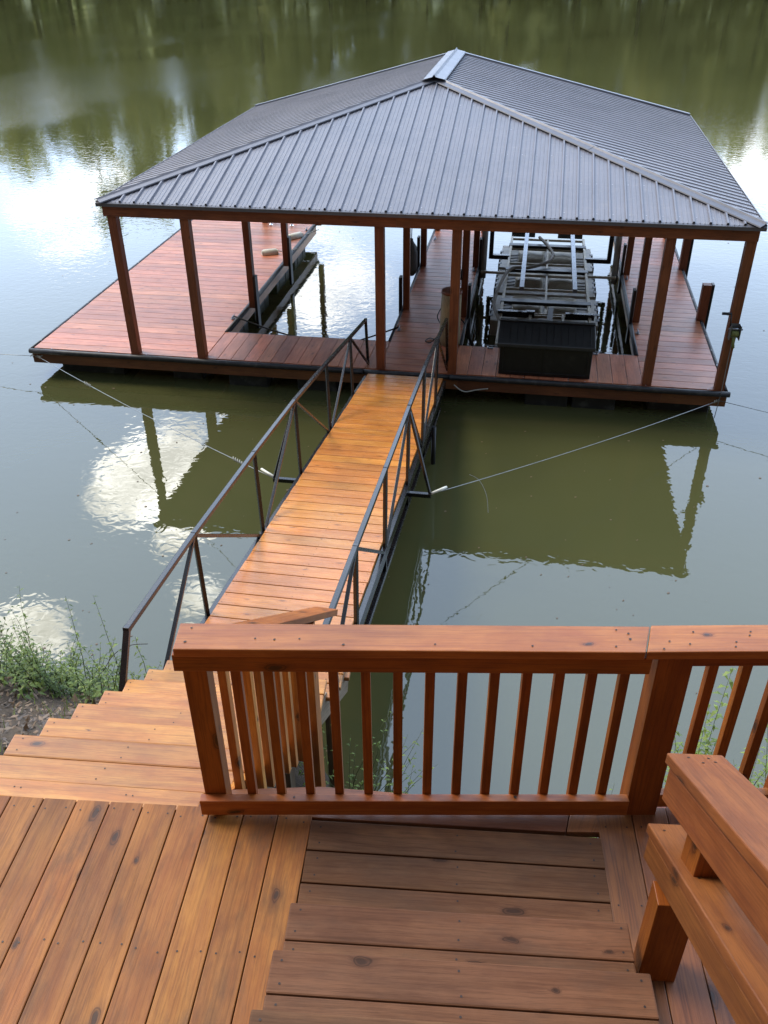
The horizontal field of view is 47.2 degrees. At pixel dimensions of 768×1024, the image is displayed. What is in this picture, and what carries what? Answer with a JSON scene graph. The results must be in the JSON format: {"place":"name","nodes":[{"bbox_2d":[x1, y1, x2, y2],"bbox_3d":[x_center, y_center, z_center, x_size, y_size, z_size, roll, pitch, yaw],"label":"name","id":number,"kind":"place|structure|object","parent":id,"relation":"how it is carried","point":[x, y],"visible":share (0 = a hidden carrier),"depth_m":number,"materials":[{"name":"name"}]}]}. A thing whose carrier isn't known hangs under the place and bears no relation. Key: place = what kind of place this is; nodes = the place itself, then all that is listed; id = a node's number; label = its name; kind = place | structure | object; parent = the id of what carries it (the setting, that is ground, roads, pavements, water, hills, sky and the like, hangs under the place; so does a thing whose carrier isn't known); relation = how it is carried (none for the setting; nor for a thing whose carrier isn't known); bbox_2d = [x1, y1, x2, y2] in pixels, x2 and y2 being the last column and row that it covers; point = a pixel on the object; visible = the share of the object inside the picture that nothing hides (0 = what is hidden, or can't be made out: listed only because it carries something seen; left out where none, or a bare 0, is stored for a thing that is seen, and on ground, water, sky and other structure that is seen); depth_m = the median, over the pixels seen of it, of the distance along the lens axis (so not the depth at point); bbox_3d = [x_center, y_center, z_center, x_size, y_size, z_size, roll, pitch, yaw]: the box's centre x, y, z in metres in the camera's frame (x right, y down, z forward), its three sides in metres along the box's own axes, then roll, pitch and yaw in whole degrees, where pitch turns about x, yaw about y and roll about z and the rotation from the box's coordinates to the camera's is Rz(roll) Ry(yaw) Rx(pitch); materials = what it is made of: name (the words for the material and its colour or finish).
{"place":"outdoors","nodes":[
{"label":"outdoors","id":0,"kind":"place"},
{"bbox_2d":[0,678,328,787],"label":"ground","id":1,"kind":"structure","parent":0,"point":[55,702],"depth_m":6.30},
{"bbox_2d":[0,621,20,673],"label":"tall weed","id":2,"kind":"object","parent":1,"relation":"on","point":[7,635],"visible":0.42,"depth_m":6.81,"materials":[{"name":"green plant"}]},
{"bbox_2d":[7,606,47,685],"bbox_3d":[-2.636,1.023,6.529,0.175,0.804,0.227,-16,37,-22],"label":"tall weed","id":3,"kind":"object","parent":1,"relation":"on","point":[34,659],"visible":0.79,"depth_m":6.53,"materials":[{"name":"green plant"}]},
{"bbox_2d":[16,588,48,673],"bbox_3d":[-2.708,0.949,6.657,0.147,0.980,0.154,5,34,8],"label":"tall weed","id":4,"kind":"object","parent":1,"relation":"on","point":[24,615],"visible":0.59,"depth_m":6.55,"materials":[{"name":"green plant"}]},
{"bbox_2d":[0,673,107,748],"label":"leaf litter","id":5,"kind":"object","parent":1,"relation":"on","point":[39,717],"visible":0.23,"depth_m":6.08,"materials":[{"name":"brown plant"}]},
{"bbox_2d":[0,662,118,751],"bbox_3d":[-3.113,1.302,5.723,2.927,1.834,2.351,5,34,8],"label":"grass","id":6,"kind":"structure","parent":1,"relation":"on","point":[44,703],"depth_m":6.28,"materials":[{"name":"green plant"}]},
{"bbox_2d":[64,596,93,685],"bbox_3d":[-2.359,1.048,6.801,0.158,0.980,0.133,-21,39,-28],"label":"tall weed","id":7,"kind":"object","parent":1,"relation":"on","point":[77,634],"visible":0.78,"depth_m":6.80,"materials":[{"name":"green plant"}]},
{"bbox_2d":[91,596,120,687],"bbox_3d":[-2.099,1.067,6.778,0.138,1.001,0.183,-15,36,-21],"label":"tall weed","id":8,"kind":"object","parent":1,"relation":"on","point":[110,644],"visible":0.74,"depth_m":6.74,"materials":[{"name":"green plant"}]},
{"bbox_2d":[132,637,152,678],"bbox_3d":[-1.830,1.218,6.749,0.125,0.788,0.160,-2,34,-2],"label":"tall weed","id":9,"kind":"object","parent":1,"relation":"on","point":[147,666],"visible":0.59,"depth_m":6.67,"materials":[{"name":"green plant"}]},
{"bbox_2d":[0,660,350,793],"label":"stairs","id":10,"kind":"structure","parent":1,"relation":"on","point":[136,734],"depth_m":4.53,"materials":[{"name":"stained cedar plank"},{"name":"grey raw timber"}]},
{"bbox_2d":[217,607,337,789],"bbox_3d":[-0.517,1.422,4.896,0.142,3.402,1.729,6,34,10],"label":"stair railing","id":11,"kind":"object","parent":10,"relation":"attached to","point":[287,701],"visible":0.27,"depth_m":4.34,"materials":[{"name":"red wood"}]},
{"bbox_2d":[0,778,735,1023],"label":"deck","id":12,"kind":"structure","parent":1,"relation":"on","point":[123,905],"depth_m":3.42,"materials":[{"name":"brown wood"}]},
{"bbox_2d":[171,623,693,816],"bbox_3d":[0.185,0.971,3.538,1.894,1.266,0.142,0,34,0],"label":"deck railing","id":13,"kind":"object","parent":12,"relation":"on","point":[201,653],"visible":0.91,"depth_m":3.34,"materials":[{"name":"red wood"}]},
{"bbox_2d":[249,903,658,1023],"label":"steps","id":14,"kind":"structure","parent":12,"relation":"on","point":[332,964],"depth_m":2.77,"materials":[{"name":"brown wood"}]},
{"bbox_2d":[633,753,767,1023],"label":"bench","id":15,"kind":"object","parent":12,"relation":"on","point":[706,859],"visible":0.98,"depth_m":2.40,"materials":[{"name":"red wood"}]},
{"bbox_2d":[646,625,767,806],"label":"deck railing","id":16,"kind":"object","parent":12,"relation":"on","point":[713,648],"visible":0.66,"depth_m":3.24,"materials":[{"name":"red wood"}]},
{"bbox_2d":[0,617,767,793],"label":"bank weeds","id":17,"kind":"object","parent":1,"relation":"on","point":[56,675],"visible":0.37,"depth_m":6.65,"materials":[{"name":"green plant"}]},
{"bbox_2d":[663,723,683,785],"bbox_3d":[2.057,2.076,6.427,0.354,2.134,0.374,5,34,8],"label":"tall weed","id":18,"kind":"object","parent":1,"relation":"on","point":[679,743],"visible":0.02,"depth_m":6.04,"materials":[{"name":"green plant"}]},
{"bbox_2d":[695,668,736,754],"bbox_3d":[2.178,2.015,6.272,0.322,2.343,0.373,5,34,8],"label":"tall weed","id":19,"kind":"object","parent":1,"relation":"on","point":[707,742],"visible":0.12,"depth_m":5.92,"materials":[{"name":"green plant"}]},
{"bbox_2d":[737,748,763,781],"bbox_3d":[2.378,2.155,5.936,0.302,1.995,0.428,13,36,19],"label":"tall weed","id":20,"kind":"object","parent":1,"relation":"on","point":[753,766],"visible":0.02,"depth_m":5.75,"materials":[{"name":"green plant"}]},
{"bbox_2d":[751,758,767,787],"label":"tall weed","id":21,"kind":"object","parent":1,"relation":"on","point":[758,777],"visible":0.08,"depth_m":5.88,"materials":[{"name":"green plant"}]},
{"bbox_2d":[758,724,767,785],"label":"tall weed","id":22,"kind":"object","parent":1,"relation":"on","point":[764,756],"visible":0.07,"depth_m":5.79,"materials":[{"name":"green plant"}]},
{"bbox_2d":[0,0,767,837],"bbox_3d":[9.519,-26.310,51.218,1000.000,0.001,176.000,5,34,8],"label":"lake water","id":23,"kind":"structure","parent":0,"point":[98,98],"depth_m":13.83,"materials":[{"name":"green liquid"}]},
{"bbox_2d":[6,72,764,750],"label":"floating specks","id":24,"kind":"object","parent":23,"relation":"on","point":[286,490],"visible":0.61,"depth_m":11.88,"materials":[{"name":"white plant"}]},
{"bbox_2d":[28,48,767,412],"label":"boat dock","id":25,"kind":"object","parent":23,"relation":"on","point":[456,150],"visible":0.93,"depth_m":14.57,"materials":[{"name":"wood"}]},
{"bbox_2d":[1,354,42,357],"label":"guy cable","id":26,"kind":"object","parent":25,"relation":"attached to","point":[23,355],"visible":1,"depth_m":15.27,"materials":[{"name":"metal"}]},
{"bbox_2d":[36,355,272,477],"bbox_3d":[-3.697,-1.565,12.889,0.044,0.727,7.144,-27,42,-34],"label":"guy cable","id":27,"kind":"object","parent":25,"relation":"attached to","point":[87,384],"visible":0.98,"depth_m":12.47,"materials":[{"name":"metal"}]},
{"bbox_2d":[260,468,272,476],"bbox_3d":[-1.399,-0.471,10.564,0.034,0.047,0.264,-25,41,-32],"label":"turnbuckle","id":28,"kind":"object","parent":27,"relation":"attached to","point":[266,472],"visible":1,"depth_m":10.56,"materials":[{"name":"white metal"}]},
{"bbox_2d":[261,248,299,255],"bbox_3d":[-2.287,-5.802,19.507,0.863,0.113,0.190,-11,35,-15],"label":"dock bumper","id":29,"kind":"object","parent":25,"relation":"on","point":[268,252],"visible":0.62,"depth_m":19.39,"materials":[{"name":"white plastic"}]},
{"bbox_2d":[119,318,448,691],"bbox_3d":[-0.386,-0.394,10.242,1.913,2.911,9.764,5,34,8],"label":"gangway","id":30,"kind":"object","parent":25,"relation":"on","point":[330,527],"visible":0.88,"depth_m":9.19,"materials":[{"name":"black painted steel"},{"name":"stained cedar plank"}]},
{"bbox_2d":[288,229,318,239],"bbox_3d":[-1.903,-6.512,20.571,0.963,0.113,0.190,-26,41,-33],"label":"dock bumper","id":31,"kind":"object","parent":25,"relation":"on","point":[296,235],"visible":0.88,"depth_m":20.41,"materials":[{"name":"white plastic"}]},
{"bbox_2d":[234,316,397,339],"bbox_3d":[-1.276,-3.266,16.001,3.106,0.366,0.233,6,34,10],"label":"slip rope","id":32,"kind":"object","parent":25,"relation":"attached to","point":[292,335],"visible":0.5,"depth_m":16.13,"materials":[{"name":"brown fabric"}]},
{"bbox_2d":[410,228,417,275],"bbox_3d":[0.567,-5.644,18.186,0.258,1.553,0.286,-7,34,-9],"label":"boat fender","id":33,"kind":"object","parent":25,"relation":"hanging from","point":[413,260],"visible":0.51,"depth_m":18.29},
{"bbox_2d":[440,286,462,346],"bbox_3d":[1.129,-3.320,14.979,0.376,0.949,0.370,5,34,8],"label":"wooden piling","id":34,"kind":"object","parent":25,"relation":"on","point":[445,304],"visible":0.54,"depth_m":14.80,"materials":[{"name":"brown wood"}]},
{"bbox_2d":[454,384,487,391],"bbox_3d":[1.396,-1.982,14.183,0.558,0.107,0.063,5,34,8],"label":"short rope","id":35,"kind":"object","parent":25,"relation":"hanging from","point":[470,390],"visible":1,"depth_m":14.19,"materials":[{"name":"grey fabric"}]},
{"bbox_2d":[467,318,498,346],"bbox_3d":[1.775,-3.009,15.632,0.191,0.476,1.346,-15,36,-20],"label":"power cable","id":36,"kind":"object","parent":25,"relation":"hanging from","point":[469,333],"visible":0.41,"depth_m":15.96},
{"bbox_2d":[497,318,595,378],"bbox_3d":[2.583,-2.611,14.084,1.520,0.708,0.660,5,34,8],"label":"storage box","id":37,"kind":"object","parent":25,"relation":"on","point":[550,348],"visible":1,"depth_m":13.91,"materials":[{"name":"black plastic"}]},
{"bbox_2d":[437,399,719,492],"bbox_3d":[2.911,-0.976,11.915,6.112,0.763,0.039,-25,41,-32],"label":"guy cable","id":38,"kind":"object","parent":25,"relation":"attached to","point":[577,449],"visible":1,"depth_m":11.63,"materials":[{"name":"metal"}]},
{"bbox_2d":[431,486,446,494],"bbox_3d":[0.635,-0.251,10.159,0.235,0.037,0.036,-23,40,-30],"label":"turnbuckle","id":39,"kind":"object","parent":38,"relation":"attached to","point":[439,490],"visible":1,"depth_m":10.14,"materials":[{"name":"white metal"}]},
{"bbox_2d":[722,312,742,348],"bbox_3d":[5.120,-2.682,12.998,0.332,0.535,0.157,5,34,8],"label":"hand winch","id":40,"kind":"object","parent":25,"relation":"attached to","point":[735,330],"visible":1,"depth_m":12.99,"materials":[{"name":"metal"}]},
{"bbox_2d":[714,342,731,417],"bbox_3d":[5.175,-2.014,13.419,0.021,1.310,0.042,5,34,8],"label":"post wire","id":41,"kind":"object","parent":40,"relation":"hanging from","point":[723,379],"visible":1,"depth_m":13.40,"materials":[{"name":"metal"}]},
{"bbox_2d":[721,401,767,412],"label":"guy cable","id":42,"kind":"object","parent":25,"relation":"attached to","point":[743,406],"visible":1,"depth_m":13.46,"materials":[{"name":"metal"}]},
{"bbox_2d":[480,231,622,346],"bbox_3d":[3.324,-5.000,17.652,2.840,2.170,6.856,5,34,8],"label":"boat lift","id":43,"kind":"object","parent":23,"relation":"on","point":[546,280],"visible":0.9,"depth_m":18.12,"materials":[{"name":"grey metal"}]},
{"bbox_2d":[425,308,440,342],"bbox_3d":[0.870,-3.242,15.157,0.354,0.609,0.217,-22,39,-29],"label":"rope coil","id":44,"kind":"object","parent":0,"point":[432,338],"visible":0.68,"depth_m":15.19,"materials":[{"name":"fabric"}]}
]}

